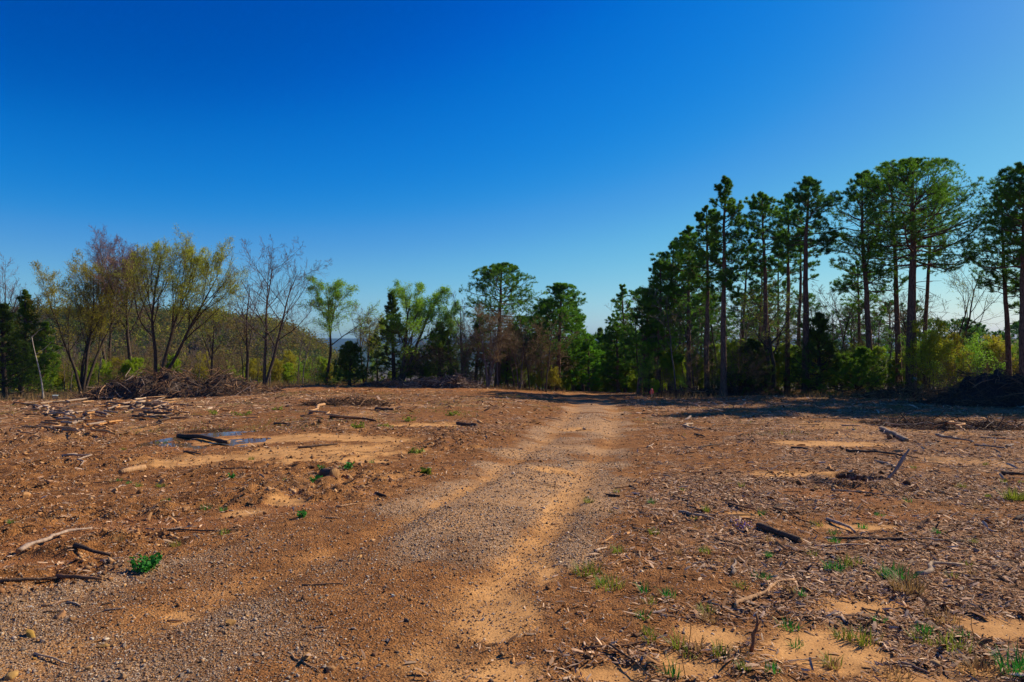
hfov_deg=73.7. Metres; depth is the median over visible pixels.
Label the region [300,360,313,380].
leafy bush
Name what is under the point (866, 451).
stick
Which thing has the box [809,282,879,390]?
bare sapling
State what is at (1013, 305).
pine tree
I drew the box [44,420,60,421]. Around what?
log
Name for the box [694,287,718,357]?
pine tree
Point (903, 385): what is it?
dead leaves
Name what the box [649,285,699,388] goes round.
bare sapling
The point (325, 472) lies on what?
log
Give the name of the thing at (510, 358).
bare sapling
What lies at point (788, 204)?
pine tree
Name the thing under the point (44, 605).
stick
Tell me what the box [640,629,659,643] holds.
grass tuft
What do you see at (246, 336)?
bare tree
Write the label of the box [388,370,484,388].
brush pile
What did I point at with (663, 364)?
leafy bush
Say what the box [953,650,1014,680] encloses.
grass tuft
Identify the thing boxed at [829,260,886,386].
pine tree
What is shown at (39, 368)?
dead sapling
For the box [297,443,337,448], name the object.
stick
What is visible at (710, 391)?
brush pile
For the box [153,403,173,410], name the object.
log
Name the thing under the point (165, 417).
stick
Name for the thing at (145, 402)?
log
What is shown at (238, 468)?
stick
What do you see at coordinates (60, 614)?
rock
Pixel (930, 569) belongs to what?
stick
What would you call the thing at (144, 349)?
bare sapling
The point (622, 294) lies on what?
pine tree
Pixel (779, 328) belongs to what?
pine tree
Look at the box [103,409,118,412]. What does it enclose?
log
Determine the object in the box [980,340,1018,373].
budding bush
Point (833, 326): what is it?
bare sapling
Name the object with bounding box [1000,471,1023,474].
stick
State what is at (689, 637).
dry stem
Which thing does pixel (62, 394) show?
dry grass
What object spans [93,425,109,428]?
log
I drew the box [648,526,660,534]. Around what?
grass tuft
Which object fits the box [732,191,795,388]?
pine tree
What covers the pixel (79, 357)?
leafless bush
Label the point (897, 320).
pine tree
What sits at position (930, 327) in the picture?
pine tree
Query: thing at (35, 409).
log
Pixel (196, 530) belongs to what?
stick
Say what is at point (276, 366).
budding bush
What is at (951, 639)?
grass tuft
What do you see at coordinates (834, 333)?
pine tree
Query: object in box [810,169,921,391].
pine tree
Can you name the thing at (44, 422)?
log
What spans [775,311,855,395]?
cedar tree
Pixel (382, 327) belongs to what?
bare tree
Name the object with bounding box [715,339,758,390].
leafy bush
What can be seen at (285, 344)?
bare sapling
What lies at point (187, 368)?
leafless bush
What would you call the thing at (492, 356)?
leafless bush
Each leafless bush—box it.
[56,344,97,389]
[65,338,97,391]
[78,345,106,388]
[94,364,121,383]
[100,337,140,372]
[115,339,173,374]
[147,348,166,372]
[170,347,196,375]
[192,344,222,378]
[198,348,226,376]
[256,355,272,376]
[305,357,321,383]
[396,346,429,377]
[417,337,444,363]
[426,340,461,376]
[449,332,477,377]
[464,364,475,379]
[474,347,499,383]
[485,328,505,377]
[487,371,495,386]
[500,347,523,386]
[504,329,534,382]
[517,321,545,388]
[518,370,527,387]
[519,341,559,384]
[524,324,578,390]
[665,378,676,391]
[680,339,719,388]
[703,341,762,394]
[737,342,771,394]
[827,340,853,394]
[845,340,864,390]
[898,347,930,386]
[917,370,938,387]
[927,358,956,388]
[982,352,1016,372]
[1000,348,1018,372]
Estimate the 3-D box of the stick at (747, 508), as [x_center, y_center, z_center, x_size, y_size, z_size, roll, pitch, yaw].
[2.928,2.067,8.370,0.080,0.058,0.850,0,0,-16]
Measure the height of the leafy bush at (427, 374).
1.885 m
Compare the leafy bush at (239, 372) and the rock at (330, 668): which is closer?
the rock at (330, 668)
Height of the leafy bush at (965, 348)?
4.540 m
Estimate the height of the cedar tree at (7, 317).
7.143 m
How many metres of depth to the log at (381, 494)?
8.91 m
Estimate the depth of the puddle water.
16.21 m
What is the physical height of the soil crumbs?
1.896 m
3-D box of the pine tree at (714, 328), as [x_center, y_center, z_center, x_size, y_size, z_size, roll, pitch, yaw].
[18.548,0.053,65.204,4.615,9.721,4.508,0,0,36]
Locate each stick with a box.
[0,576,58,582]
[15,527,92,553]
[33,652,69,663]
[41,599,72,606]
[43,611,59,612]
[55,574,102,579]
[61,453,91,465]
[66,597,81,605]
[73,542,111,555]
[143,410,171,422]
[163,528,239,530]
[167,619,183,621]
[183,450,201,454]
[220,467,255,468]
[291,654,320,672]
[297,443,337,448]
[301,583,346,585]
[308,403,361,417]
[329,415,376,421]
[336,503,356,507]
[583,641,654,650]
[593,547,606,551]
[609,643,652,679]
[655,612,692,619]
[670,607,706,621]
[672,495,718,513]
[678,507,714,518]
[682,423,702,429]
[709,601,748,613]
[724,514,752,515]
[728,502,769,516]
[730,558,736,575]
[734,578,795,608]
[740,604,769,614]
[749,614,761,651]
[773,504,818,533]
[786,657,815,661]
[814,543,868,546]
[822,613,863,627]
[826,517,855,532]
[827,536,965,541]
[831,489,898,496]
[845,449,918,458]
[874,460,895,466]
[887,448,909,477]
[900,661,928,672]
[914,560,964,576]
[915,517,930,528]
[935,433,973,442]
[945,420,965,431]
[974,444,1007,447]
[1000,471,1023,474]
[1012,514,1023,520]
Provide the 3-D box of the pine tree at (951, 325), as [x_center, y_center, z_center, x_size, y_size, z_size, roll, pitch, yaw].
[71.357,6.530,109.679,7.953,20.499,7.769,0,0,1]
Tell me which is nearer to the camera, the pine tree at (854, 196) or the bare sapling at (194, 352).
the pine tree at (854, 196)
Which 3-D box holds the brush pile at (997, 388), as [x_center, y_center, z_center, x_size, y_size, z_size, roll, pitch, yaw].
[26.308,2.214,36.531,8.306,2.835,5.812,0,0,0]
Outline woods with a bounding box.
[0,297,1014,392]
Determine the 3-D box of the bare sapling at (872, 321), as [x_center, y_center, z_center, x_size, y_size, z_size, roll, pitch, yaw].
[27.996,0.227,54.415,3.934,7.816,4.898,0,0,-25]
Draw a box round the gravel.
[0,405,1023,681]
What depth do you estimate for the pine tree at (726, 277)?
47.80 m
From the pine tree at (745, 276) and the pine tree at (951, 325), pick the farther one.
the pine tree at (951, 325)
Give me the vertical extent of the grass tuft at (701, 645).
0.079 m
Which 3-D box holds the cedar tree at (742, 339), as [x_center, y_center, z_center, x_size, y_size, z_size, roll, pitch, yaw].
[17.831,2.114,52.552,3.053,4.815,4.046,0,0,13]
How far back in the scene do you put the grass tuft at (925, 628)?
4.47 m
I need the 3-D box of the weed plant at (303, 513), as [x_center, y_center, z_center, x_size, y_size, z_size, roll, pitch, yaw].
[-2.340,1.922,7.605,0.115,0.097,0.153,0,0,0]
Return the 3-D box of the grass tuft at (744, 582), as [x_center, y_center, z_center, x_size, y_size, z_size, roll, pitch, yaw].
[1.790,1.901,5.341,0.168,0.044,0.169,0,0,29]
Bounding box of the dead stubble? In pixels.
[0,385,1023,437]
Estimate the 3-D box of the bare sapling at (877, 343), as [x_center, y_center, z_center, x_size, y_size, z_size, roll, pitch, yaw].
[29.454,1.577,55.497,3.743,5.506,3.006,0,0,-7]
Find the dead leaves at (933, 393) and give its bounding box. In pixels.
[847,340,1022,402]
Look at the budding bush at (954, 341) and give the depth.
50.79 m
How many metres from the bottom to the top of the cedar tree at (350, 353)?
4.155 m
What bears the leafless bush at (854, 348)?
on the ground at (602, 406)
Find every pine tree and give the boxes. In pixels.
[454,262,547,386]
[505,316,540,386]
[521,299,572,389]
[523,311,556,388]
[525,282,597,389]
[553,301,591,390]
[556,322,611,390]
[569,334,605,390]
[594,335,615,362]
[597,284,641,391]
[598,322,638,391]
[601,314,622,359]
[617,288,642,348]
[619,290,666,393]
[629,259,693,392]
[639,322,667,376]
[641,241,709,390]
[656,225,720,386]
[665,288,701,387]
[677,205,735,389]
[680,328,702,359]
[685,291,728,342]
[692,301,731,387]
[694,175,749,396]
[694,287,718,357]
[698,317,739,381]
[716,322,739,352]
[719,245,773,387]
[720,296,762,354]
[730,267,786,340]
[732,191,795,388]
[745,294,782,346]
[753,253,802,388]
[757,318,795,352]
[769,197,808,393]
[771,175,843,395]
[776,293,835,345]
[780,225,820,391]
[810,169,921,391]
[816,332,841,389]
[828,324,850,389]
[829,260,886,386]
[832,156,1003,389]
[833,303,865,389]
[836,310,865,349]
[846,172,939,387]
[853,315,882,345]
[865,319,894,388]
[871,300,919,360]
[886,328,905,362]
[899,186,959,388]
[900,300,934,346]
[919,318,954,388]
[941,318,975,346]
[953,317,990,345]
[960,323,981,350]
[961,191,1022,376]
[962,161,1023,376]
[969,323,991,342]
[979,330,1016,351]
[990,183,1023,295]
[990,241,1019,313]
[996,320,1018,345]
[1010,322,1018,352]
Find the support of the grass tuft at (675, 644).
on the ground at (602, 406)
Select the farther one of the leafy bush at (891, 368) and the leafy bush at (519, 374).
the leafy bush at (519, 374)
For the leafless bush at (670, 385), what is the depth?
49.62 m
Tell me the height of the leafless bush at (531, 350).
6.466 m
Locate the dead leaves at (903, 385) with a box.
[832,366,956,397]
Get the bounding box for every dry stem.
[680,646,685,678]
[688,611,692,661]
[962,600,979,643]
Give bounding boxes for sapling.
[32,332,45,397]
[38,344,67,392]
[57,335,84,390]
[79,320,118,386]
[92,335,131,366]
[123,334,165,357]
[132,335,162,376]
[147,337,187,364]
[157,323,194,354]
[172,339,206,374]
[190,351,219,379]
[191,329,229,371]
[192,314,233,360]
[208,324,254,377]
[238,344,263,382]
[250,325,288,385]
[251,332,286,362]
[267,324,307,380]
[286,329,324,383]
[287,315,316,381]
[434,322,473,376]
[450,324,477,378]
[455,314,506,374]
[468,318,511,386]
[493,338,529,389]
[510,310,544,389]
[529,313,568,391]
[606,287,646,391]
[617,300,664,372]
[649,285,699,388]
[663,301,718,389]
[664,334,699,380]
[681,290,726,345]
[681,326,704,356]
[685,288,743,387]
[702,289,742,361]
[713,313,754,343]
[728,292,797,382]
[752,326,792,388]
[776,338,792,382]
[779,304,832,344]
[792,298,853,393]
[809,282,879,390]
[810,282,889,348]
[812,287,863,385]
[826,299,885,345]
[836,332,889,353]
[855,313,919,354]
[855,330,903,372]
[871,282,930,387]
[873,282,950,336]
[873,307,922,344]
[875,293,949,340]
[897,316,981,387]
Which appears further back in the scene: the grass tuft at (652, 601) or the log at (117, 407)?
the log at (117, 407)
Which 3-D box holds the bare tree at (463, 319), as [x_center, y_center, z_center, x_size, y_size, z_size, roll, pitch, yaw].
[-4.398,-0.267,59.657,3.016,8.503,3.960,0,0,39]
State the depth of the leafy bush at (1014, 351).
57.90 m
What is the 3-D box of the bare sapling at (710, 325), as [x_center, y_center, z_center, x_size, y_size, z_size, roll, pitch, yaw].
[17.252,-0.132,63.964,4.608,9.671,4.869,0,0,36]
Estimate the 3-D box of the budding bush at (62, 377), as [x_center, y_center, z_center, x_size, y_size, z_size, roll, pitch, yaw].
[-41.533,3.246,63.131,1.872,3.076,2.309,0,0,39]
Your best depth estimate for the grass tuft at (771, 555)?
6.28 m
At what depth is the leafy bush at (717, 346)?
60.01 m
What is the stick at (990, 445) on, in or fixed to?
on the ground at (602, 406)
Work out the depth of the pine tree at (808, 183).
48.67 m
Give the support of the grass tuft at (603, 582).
on the ground at (602, 406)
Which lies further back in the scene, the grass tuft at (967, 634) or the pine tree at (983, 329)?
the pine tree at (983, 329)
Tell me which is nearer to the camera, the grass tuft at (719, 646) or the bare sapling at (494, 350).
the grass tuft at (719, 646)
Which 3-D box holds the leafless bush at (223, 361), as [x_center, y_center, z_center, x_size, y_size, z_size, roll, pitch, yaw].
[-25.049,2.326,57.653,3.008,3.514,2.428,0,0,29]
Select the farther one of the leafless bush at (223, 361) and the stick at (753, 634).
the leafless bush at (223, 361)
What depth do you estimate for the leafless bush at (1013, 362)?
58.43 m
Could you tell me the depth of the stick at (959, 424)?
19.18 m
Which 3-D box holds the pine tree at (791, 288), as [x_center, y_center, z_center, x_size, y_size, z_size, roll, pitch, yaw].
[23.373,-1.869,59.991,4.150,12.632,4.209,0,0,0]
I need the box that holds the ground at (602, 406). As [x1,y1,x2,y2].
[0,322,1023,681]
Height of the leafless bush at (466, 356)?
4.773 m
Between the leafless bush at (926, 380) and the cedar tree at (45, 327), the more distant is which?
the cedar tree at (45, 327)
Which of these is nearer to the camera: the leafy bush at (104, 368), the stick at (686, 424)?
the stick at (686, 424)
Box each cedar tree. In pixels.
[0,289,54,396]
[0,302,61,397]
[10,321,63,393]
[314,340,377,385]
[366,292,422,381]
[416,321,466,377]
[454,320,493,382]
[463,354,471,380]
[494,340,527,387]
[596,327,603,343]
[638,355,656,395]
[704,337,784,394]
[735,338,759,387]
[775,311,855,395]
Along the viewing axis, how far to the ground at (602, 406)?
6.91 m
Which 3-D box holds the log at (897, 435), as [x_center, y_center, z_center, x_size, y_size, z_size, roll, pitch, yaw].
[10.231,2.492,18.308,0.163,0.284,3.962,0,0,20]
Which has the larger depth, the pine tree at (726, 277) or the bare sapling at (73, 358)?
the bare sapling at (73, 358)
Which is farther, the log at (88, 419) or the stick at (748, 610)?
the log at (88, 419)
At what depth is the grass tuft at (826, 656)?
4.02 m
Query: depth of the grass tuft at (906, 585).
5.27 m
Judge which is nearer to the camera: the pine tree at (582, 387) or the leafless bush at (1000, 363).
the leafless bush at (1000, 363)
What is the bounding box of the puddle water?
[131,431,270,448]
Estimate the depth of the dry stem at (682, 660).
3.81 m
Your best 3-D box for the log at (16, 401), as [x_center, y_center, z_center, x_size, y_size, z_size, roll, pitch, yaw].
[-27.894,3.571,39.018,0.918,0.849,18.611,0,0,-38]
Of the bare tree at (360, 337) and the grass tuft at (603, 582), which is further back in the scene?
the bare tree at (360, 337)
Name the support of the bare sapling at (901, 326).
on the ground at (602, 406)
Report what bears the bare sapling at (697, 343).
on the ground at (602, 406)
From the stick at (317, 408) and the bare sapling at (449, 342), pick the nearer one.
the stick at (317, 408)
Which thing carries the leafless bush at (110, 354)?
on the ground at (602, 406)
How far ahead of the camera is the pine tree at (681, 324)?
67.46 m
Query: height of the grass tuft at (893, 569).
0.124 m
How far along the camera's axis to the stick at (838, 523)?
7.59 m
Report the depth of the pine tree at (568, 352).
63.41 m
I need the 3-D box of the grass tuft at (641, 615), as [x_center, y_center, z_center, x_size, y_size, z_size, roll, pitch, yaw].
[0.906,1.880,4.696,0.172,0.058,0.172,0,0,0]
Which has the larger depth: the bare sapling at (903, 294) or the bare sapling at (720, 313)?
the bare sapling at (720, 313)
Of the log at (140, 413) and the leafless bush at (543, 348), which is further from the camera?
the leafless bush at (543, 348)
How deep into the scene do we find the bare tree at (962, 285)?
57.11 m
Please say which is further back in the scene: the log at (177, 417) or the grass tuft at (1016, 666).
the log at (177, 417)
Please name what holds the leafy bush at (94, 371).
on the ground at (602, 406)
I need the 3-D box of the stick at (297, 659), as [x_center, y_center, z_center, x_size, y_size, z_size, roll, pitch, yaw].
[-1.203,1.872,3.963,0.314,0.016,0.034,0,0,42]
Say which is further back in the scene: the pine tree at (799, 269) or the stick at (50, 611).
the pine tree at (799, 269)
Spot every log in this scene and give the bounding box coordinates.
[13,398,39,407]
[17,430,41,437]
[20,408,48,412]
[26,426,58,428]
[40,421,59,424]
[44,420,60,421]
[49,410,76,417]
[52,424,80,434]
[56,417,71,419]
[58,404,80,411]
[61,428,84,431]
[65,417,84,425]
[66,397,89,402]
[69,419,104,420]
[82,422,116,426]
[85,411,94,420]
[86,421,105,425]
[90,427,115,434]
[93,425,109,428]
[95,411,108,415]
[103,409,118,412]
[105,403,123,408]
[106,401,139,407]
[118,465,146,473]
[131,415,162,416]
[134,397,145,404]
[136,402,155,403]
[139,412,158,418]
[142,404,166,407]
[152,397,168,410]
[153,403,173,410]
[169,416,192,418]
[176,433,229,443]
[319,468,339,477]
[374,492,387,496]
[375,407,394,409]
[456,422,477,425]
[606,493,620,496]
[756,522,802,542]
[879,426,908,441]
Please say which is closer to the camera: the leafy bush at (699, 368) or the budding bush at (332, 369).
the leafy bush at (699, 368)
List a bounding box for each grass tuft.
[110,532,127,542]
[571,558,605,576]
[589,571,630,591]
[607,543,629,553]
[631,580,651,592]
[633,608,653,620]
[640,622,658,635]
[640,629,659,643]
[641,593,658,604]
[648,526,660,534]
[649,652,690,678]
[656,628,693,649]
[658,587,677,598]
[680,645,700,658]
[689,633,709,651]
[693,607,720,623]
[696,544,713,553]
[697,602,719,613]
[700,504,711,511]
[711,638,738,658]
[718,554,735,564]
[728,641,755,657]
[731,580,750,589]
[732,657,752,670]
[752,570,774,579]
[762,534,776,541]
[764,551,773,557]
[764,659,780,673]
[774,616,808,631]
[779,579,801,592]
[783,637,803,648]
[817,652,843,668]
[822,557,851,572]
[823,656,841,670]
[824,623,861,640]
[827,536,840,542]
[838,620,885,645]
[839,553,864,566]
[870,560,924,580]
[871,614,888,622]
[872,660,921,681]
[882,569,937,595]
[902,649,925,658]
[903,625,940,645]
[912,621,936,634]
[921,602,962,624]
[927,528,948,533]
[928,628,981,653]
[944,570,959,578]
[950,626,976,637]
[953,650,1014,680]
[962,566,978,574]
[984,641,1023,676]
[996,486,1023,500]
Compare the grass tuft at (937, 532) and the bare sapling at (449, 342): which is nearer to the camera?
the grass tuft at (937, 532)
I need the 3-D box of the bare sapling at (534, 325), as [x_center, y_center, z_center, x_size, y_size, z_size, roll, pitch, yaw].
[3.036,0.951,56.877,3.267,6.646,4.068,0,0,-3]
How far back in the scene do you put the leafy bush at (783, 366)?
52.49 m
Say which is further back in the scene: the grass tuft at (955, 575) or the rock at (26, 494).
the rock at (26, 494)
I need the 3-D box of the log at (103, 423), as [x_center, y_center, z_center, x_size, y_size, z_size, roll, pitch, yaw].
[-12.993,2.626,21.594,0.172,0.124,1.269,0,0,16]
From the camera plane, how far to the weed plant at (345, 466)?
10.99 m
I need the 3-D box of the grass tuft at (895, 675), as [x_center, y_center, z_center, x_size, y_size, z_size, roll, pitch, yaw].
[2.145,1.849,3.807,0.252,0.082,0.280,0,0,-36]
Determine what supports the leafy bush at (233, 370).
on the ground at (602, 406)
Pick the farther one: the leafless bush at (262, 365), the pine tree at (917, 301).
the pine tree at (917, 301)
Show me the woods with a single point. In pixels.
(163, 316)
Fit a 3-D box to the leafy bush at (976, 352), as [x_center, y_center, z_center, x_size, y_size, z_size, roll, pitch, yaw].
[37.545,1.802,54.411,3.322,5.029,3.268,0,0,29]
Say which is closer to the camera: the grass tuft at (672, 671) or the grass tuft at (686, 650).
the grass tuft at (672, 671)
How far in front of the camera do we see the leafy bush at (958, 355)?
64.65 m
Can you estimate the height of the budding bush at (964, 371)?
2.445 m
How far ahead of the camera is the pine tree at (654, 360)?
68.48 m
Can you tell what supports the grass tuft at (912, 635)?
on the ground at (602, 406)
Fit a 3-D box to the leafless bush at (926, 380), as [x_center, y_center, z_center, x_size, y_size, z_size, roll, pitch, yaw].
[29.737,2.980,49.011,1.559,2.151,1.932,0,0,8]
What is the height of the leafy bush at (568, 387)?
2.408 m
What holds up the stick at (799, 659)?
on the ground at (602, 406)
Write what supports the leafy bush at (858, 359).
on the ground at (602, 406)
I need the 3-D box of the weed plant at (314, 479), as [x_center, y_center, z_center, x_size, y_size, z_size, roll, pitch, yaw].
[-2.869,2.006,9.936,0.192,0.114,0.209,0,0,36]
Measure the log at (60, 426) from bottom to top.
0.267 m
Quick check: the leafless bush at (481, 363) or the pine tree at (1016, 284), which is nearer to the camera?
the pine tree at (1016, 284)
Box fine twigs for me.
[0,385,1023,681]
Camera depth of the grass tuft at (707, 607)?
4.90 m
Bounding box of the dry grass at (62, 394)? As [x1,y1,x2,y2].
[0,379,936,400]
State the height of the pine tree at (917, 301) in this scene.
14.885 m
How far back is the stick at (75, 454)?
13.16 m
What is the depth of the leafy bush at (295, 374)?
65.82 m
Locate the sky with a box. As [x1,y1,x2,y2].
[0,0,1023,338]
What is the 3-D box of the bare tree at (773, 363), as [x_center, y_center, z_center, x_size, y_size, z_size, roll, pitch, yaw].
[18.391,-0.408,50.171,8.676,8.782,5.197,0,0,25]
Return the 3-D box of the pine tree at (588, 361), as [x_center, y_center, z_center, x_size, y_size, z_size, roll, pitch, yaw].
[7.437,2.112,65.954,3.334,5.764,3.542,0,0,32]
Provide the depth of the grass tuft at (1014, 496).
9.14 m
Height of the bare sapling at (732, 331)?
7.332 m
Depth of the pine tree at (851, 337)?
81.12 m
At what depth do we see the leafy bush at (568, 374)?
67.49 m
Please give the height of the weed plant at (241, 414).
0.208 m
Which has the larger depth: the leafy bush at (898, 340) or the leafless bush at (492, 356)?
the leafless bush at (492, 356)
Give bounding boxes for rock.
[4,670,18,679]
[22,492,30,497]
[26,629,34,637]
[55,609,65,618]
[97,643,109,646]
[225,619,235,625]
[301,652,310,660]
[325,666,335,672]
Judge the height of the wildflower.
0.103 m
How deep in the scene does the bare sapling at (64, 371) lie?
62.05 m
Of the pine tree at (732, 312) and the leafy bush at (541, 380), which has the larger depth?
the pine tree at (732, 312)
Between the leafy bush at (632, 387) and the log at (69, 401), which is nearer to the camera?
the log at (69, 401)
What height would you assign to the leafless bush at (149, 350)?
4.724 m
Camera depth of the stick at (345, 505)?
8.16 m
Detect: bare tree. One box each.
[0,248,163,393]
[0,254,36,392]
[26,279,57,392]
[58,222,166,383]
[93,239,161,363]
[108,223,248,374]
[191,300,233,377]
[222,235,332,385]
[224,266,265,382]
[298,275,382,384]
[346,305,384,382]
[363,317,390,380]
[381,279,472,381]
[433,299,469,375]
[449,290,479,371]
[454,302,520,387]
[500,323,543,388]
[701,275,825,388]
[916,254,1015,380]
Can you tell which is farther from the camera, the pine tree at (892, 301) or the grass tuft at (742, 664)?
the pine tree at (892, 301)
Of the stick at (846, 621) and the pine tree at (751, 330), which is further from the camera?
the pine tree at (751, 330)
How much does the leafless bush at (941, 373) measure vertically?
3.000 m
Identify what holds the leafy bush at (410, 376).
on the ground at (602, 406)
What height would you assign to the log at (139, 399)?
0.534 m
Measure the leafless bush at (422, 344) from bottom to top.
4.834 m
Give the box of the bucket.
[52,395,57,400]
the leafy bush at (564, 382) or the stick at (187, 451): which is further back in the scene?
the leafy bush at (564, 382)
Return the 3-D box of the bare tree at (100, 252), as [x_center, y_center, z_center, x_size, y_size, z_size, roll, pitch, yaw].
[-36.568,-3.166,62.687,8.965,15.432,7.311,0,0,16]
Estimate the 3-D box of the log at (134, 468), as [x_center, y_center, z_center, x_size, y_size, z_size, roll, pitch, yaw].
[-6.388,2.164,11.491,0.108,0.111,0.544,0,0,13]
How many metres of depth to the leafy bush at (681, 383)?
49.60 m
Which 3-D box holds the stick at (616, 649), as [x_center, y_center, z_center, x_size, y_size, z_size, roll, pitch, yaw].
[0.688,1.847,3.947,0.028,0.021,0.484,0,0,-22]
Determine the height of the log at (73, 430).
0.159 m
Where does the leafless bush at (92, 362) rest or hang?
on the ground at (602, 406)
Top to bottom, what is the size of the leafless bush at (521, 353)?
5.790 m
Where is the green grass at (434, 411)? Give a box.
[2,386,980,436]
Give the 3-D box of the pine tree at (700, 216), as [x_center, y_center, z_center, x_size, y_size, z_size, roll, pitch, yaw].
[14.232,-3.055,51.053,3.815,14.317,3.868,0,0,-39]
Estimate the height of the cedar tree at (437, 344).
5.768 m
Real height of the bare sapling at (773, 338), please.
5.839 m
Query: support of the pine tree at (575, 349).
on the ground at (602, 406)
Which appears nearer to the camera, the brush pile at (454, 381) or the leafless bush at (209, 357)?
the brush pile at (454, 381)
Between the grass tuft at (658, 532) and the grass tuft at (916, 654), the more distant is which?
the grass tuft at (658, 532)
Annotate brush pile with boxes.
[62,364,285,400]
[181,427,236,433]
[295,396,397,406]
[353,376,416,386]
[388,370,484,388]
[649,382,789,396]
[850,379,945,398]
[856,416,939,425]
[871,410,1023,430]
[908,356,1023,406]
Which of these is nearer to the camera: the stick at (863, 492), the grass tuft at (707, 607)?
the grass tuft at (707, 607)
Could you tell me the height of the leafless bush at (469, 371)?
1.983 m
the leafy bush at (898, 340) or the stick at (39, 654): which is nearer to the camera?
the stick at (39, 654)
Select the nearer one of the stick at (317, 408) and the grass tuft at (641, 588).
the grass tuft at (641, 588)
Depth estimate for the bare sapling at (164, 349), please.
69.19 m
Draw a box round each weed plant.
[128,552,161,572]
[207,408,217,414]
[230,409,251,415]
[296,510,306,517]
[309,475,322,482]
[339,462,353,469]
[351,421,364,427]
[402,416,416,421]
[408,447,424,453]
[420,467,431,474]
[445,411,460,415]
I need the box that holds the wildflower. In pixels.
[729,518,752,528]
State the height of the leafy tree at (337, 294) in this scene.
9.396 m
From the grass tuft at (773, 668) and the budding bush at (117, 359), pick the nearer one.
the grass tuft at (773, 668)
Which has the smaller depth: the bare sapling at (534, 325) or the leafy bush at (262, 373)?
the bare sapling at (534, 325)
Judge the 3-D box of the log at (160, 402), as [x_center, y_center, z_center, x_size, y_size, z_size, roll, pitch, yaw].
[-17.331,3.049,33.637,0.690,0.590,14.323,0,0,-28]
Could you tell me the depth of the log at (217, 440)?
16.24 m
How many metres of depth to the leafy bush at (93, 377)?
62.26 m
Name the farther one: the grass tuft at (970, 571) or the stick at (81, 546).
the stick at (81, 546)
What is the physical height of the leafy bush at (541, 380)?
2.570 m
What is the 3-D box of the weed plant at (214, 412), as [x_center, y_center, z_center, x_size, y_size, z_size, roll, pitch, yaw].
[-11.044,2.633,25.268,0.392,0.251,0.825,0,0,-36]
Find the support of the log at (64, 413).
on the log
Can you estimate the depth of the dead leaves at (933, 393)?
40.16 m
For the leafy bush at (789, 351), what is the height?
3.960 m
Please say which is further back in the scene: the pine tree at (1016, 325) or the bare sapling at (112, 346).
the pine tree at (1016, 325)
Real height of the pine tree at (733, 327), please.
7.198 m
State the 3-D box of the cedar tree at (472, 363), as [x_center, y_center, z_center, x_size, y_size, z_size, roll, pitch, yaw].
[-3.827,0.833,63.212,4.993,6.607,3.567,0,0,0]
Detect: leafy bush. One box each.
[6,354,30,389]
[28,359,57,384]
[50,371,63,390]
[61,350,80,388]
[70,366,93,386]
[72,357,98,389]
[88,366,96,387]
[94,359,117,384]
[118,356,144,377]
[140,357,158,375]
[165,354,181,374]
[224,360,245,380]
[231,367,245,378]
[256,364,268,379]
[280,362,294,381]
[292,368,302,381]
[294,357,308,383]
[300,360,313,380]
[304,363,316,380]
[312,356,327,383]
[368,347,382,376]
[395,348,420,378]
[420,365,432,379]
[514,362,529,384]
[522,360,534,381]
[527,375,534,387]
[533,363,548,389]
[558,375,567,389]
[561,348,591,390]
[562,379,570,390]
[566,377,580,390]
[576,357,595,390]
[590,373,603,391]
[599,378,610,391]
[600,353,634,391]
[607,380,622,391]
[608,355,632,390]
[628,374,642,391]
[634,362,650,391]
[650,378,660,394]
[654,367,674,389]
[656,347,682,388]
[674,347,685,387]
[676,374,687,390]
[683,352,703,387]
[698,378,703,388]
[702,342,720,380]
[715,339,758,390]
[772,343,791,391]
[777,345,801,390]
[788,345,818,385]
[806,346,915,395]
[814,346,846,393]
[849,343,865,387]
[869,344,888,385]
[884,351,905,381]
[897,330,943,385]
[927,359,962,386]
[943,340,966,381]
[955,353,988,377]
[956,345,975,365]
[962,333,1005,375]
[976,338,1002,355]
[976,340,998,365]
[997,340,1018,369]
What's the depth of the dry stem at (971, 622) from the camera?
4.34 m
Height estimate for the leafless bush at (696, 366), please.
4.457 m
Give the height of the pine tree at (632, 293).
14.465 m
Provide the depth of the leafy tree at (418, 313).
56.99 m
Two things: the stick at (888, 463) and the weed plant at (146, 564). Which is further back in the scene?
the stick at (888, 463)
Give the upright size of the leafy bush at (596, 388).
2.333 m
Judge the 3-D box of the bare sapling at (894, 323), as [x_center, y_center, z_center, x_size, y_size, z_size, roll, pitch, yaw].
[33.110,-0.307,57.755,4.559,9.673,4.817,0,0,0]
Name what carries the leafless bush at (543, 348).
on the ground at (602, 406)
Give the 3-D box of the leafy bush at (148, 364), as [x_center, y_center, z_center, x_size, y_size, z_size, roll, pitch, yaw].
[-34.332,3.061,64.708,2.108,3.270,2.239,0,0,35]
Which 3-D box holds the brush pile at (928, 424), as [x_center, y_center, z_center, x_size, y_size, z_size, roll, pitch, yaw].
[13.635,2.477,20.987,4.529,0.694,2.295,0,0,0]
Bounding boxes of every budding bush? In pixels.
[49,360,73,389]
[100,358,121,380]
[108,356,124,379]
[190,351,210,379]
[240,357,262,381]
[266,357,284,381]
[273,370,280,381]
[280,350,297,383]
[325,363,335,381]
[534,373,541,389]
[545,366,562,390]
[937,329,973,386]
[956,365,971,380]
[979,334,1017,371]
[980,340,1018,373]
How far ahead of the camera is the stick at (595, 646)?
4.21 m
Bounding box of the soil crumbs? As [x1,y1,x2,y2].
[0,393,1023,678]
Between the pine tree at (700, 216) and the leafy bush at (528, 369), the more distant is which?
the leafy bush at (528, 369)
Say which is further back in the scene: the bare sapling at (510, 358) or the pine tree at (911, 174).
the bare sapling at (510, 358)
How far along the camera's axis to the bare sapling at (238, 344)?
56.70 m

